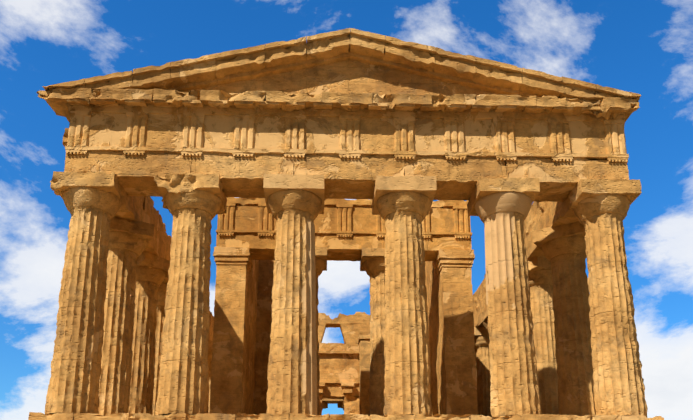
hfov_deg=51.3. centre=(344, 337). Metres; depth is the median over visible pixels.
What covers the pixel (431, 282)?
cella wall
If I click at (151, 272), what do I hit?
flank column
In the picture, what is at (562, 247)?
flank column
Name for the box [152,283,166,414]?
flank column
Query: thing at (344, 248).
pronaos architrave
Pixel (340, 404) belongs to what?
column
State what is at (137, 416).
crepidoma
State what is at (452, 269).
pillar
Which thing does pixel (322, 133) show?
front metopes
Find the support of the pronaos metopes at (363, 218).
on the pronaos architrave at (344, 248)
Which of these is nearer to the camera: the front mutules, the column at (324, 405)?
the front mutules
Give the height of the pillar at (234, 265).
6.760 m
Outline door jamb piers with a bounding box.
[358,335,370,415]
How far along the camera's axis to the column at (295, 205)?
19.79 m
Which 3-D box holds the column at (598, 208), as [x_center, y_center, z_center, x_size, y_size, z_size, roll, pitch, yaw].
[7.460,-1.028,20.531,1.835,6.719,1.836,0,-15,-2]
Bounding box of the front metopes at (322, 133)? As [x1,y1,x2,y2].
[76,113,606,159]
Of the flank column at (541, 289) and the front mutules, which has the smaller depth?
the front mutules
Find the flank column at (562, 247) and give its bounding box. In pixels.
[532,221,595,416]
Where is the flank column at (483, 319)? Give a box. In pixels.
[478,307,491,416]
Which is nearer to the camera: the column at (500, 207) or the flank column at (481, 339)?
the column at (500, 207)
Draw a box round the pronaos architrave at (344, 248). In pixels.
[216,232,471,261]
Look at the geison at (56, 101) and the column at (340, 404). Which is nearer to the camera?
the geison at (56, 101)
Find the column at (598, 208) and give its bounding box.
[560,179,647,416]
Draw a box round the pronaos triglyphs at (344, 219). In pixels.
[219,203,469,231]
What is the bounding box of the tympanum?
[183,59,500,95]
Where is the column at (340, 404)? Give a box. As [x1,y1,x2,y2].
[337,401,343,409]
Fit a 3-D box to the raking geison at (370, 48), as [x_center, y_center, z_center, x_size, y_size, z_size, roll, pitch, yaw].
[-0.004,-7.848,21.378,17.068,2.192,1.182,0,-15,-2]
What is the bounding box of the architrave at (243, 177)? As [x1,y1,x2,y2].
[64,151,628,202]
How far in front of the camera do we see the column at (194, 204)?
19.74 m
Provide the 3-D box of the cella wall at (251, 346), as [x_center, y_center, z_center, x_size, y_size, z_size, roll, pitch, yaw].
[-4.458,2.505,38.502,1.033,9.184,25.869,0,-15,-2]
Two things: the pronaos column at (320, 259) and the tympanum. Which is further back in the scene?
the pronaos column at (320, 259)
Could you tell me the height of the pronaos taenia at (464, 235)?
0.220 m
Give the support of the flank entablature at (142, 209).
on the flank column at (129, 240)
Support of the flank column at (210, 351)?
on the crepidoma
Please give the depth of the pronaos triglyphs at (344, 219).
25.92 m
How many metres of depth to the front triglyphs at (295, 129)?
20.83 m
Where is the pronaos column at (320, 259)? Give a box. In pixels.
[315,247,326,414]
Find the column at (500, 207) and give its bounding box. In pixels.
[467,177,541,416]
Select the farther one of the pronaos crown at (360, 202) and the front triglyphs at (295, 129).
the pronaos crown at (360, 202)
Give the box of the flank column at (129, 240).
[98,217,153,414]
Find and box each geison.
[37,88,639,122]
[42,28,640,100]
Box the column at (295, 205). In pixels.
[263,174,323,415]
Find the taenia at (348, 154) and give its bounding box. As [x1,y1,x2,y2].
[65,146,628,162]
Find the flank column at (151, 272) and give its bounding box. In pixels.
[129,251,169,414]
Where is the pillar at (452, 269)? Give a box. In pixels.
[434,249,477,415]
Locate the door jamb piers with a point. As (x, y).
(364, 343)
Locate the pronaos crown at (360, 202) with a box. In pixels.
[227,197,468,207]
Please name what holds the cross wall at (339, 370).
on the crepidoma
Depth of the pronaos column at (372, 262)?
25.34 m
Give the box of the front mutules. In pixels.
[67,99,627,121]
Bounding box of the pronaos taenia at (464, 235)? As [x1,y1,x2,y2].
[216,230,471,238]
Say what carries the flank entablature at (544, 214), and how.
on the column at (598, 208)
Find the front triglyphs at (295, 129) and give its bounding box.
[67,111,626,153]
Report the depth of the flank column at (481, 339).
35.44 m
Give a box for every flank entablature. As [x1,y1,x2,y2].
[62,128,213,340]
[473,201,578,326]
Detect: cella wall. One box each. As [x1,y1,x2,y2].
[244,260,258,414]
[425,261,442,414]
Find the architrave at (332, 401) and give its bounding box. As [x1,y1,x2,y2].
[322,398,343,403]
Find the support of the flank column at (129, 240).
on the crepidoma
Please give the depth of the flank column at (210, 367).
41.11 m
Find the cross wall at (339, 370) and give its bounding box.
[318,312,369,414]
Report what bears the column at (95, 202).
on the crepidoma
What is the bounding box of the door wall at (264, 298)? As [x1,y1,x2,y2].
[254,260,370,414]
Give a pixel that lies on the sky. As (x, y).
(643, 47)
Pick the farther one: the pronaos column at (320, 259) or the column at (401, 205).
the pronaos column at (320, 259)
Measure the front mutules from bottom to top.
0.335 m
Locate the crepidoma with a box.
[28,412,663,419]
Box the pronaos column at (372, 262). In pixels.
[360,248,385,415]
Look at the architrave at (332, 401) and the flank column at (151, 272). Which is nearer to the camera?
the flank column at (151, 272)
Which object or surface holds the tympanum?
on the geison at (56, 101)
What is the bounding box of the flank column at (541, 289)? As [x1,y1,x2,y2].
[528,256,558,414]
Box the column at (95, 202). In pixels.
[45,171,130,414]
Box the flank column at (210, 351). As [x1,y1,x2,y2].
[207,341,212,412]
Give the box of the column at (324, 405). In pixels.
[322,402,327,409]
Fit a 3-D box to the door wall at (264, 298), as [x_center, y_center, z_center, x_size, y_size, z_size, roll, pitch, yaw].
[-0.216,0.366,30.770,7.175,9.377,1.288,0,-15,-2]
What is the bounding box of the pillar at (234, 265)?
[209,247,252,414]
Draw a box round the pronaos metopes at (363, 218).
[217,204,470,231]
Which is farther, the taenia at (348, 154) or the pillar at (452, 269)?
the pillar at (452, 269)
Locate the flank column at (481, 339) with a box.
[474,327,490,416]
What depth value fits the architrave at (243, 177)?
20.67 m
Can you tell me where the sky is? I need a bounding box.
[0,0,692,419]
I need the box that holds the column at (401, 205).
[372,176,436,415]
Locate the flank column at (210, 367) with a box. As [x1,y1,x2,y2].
[208,360,211,410]
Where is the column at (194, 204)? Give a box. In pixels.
[154,173,226,414]

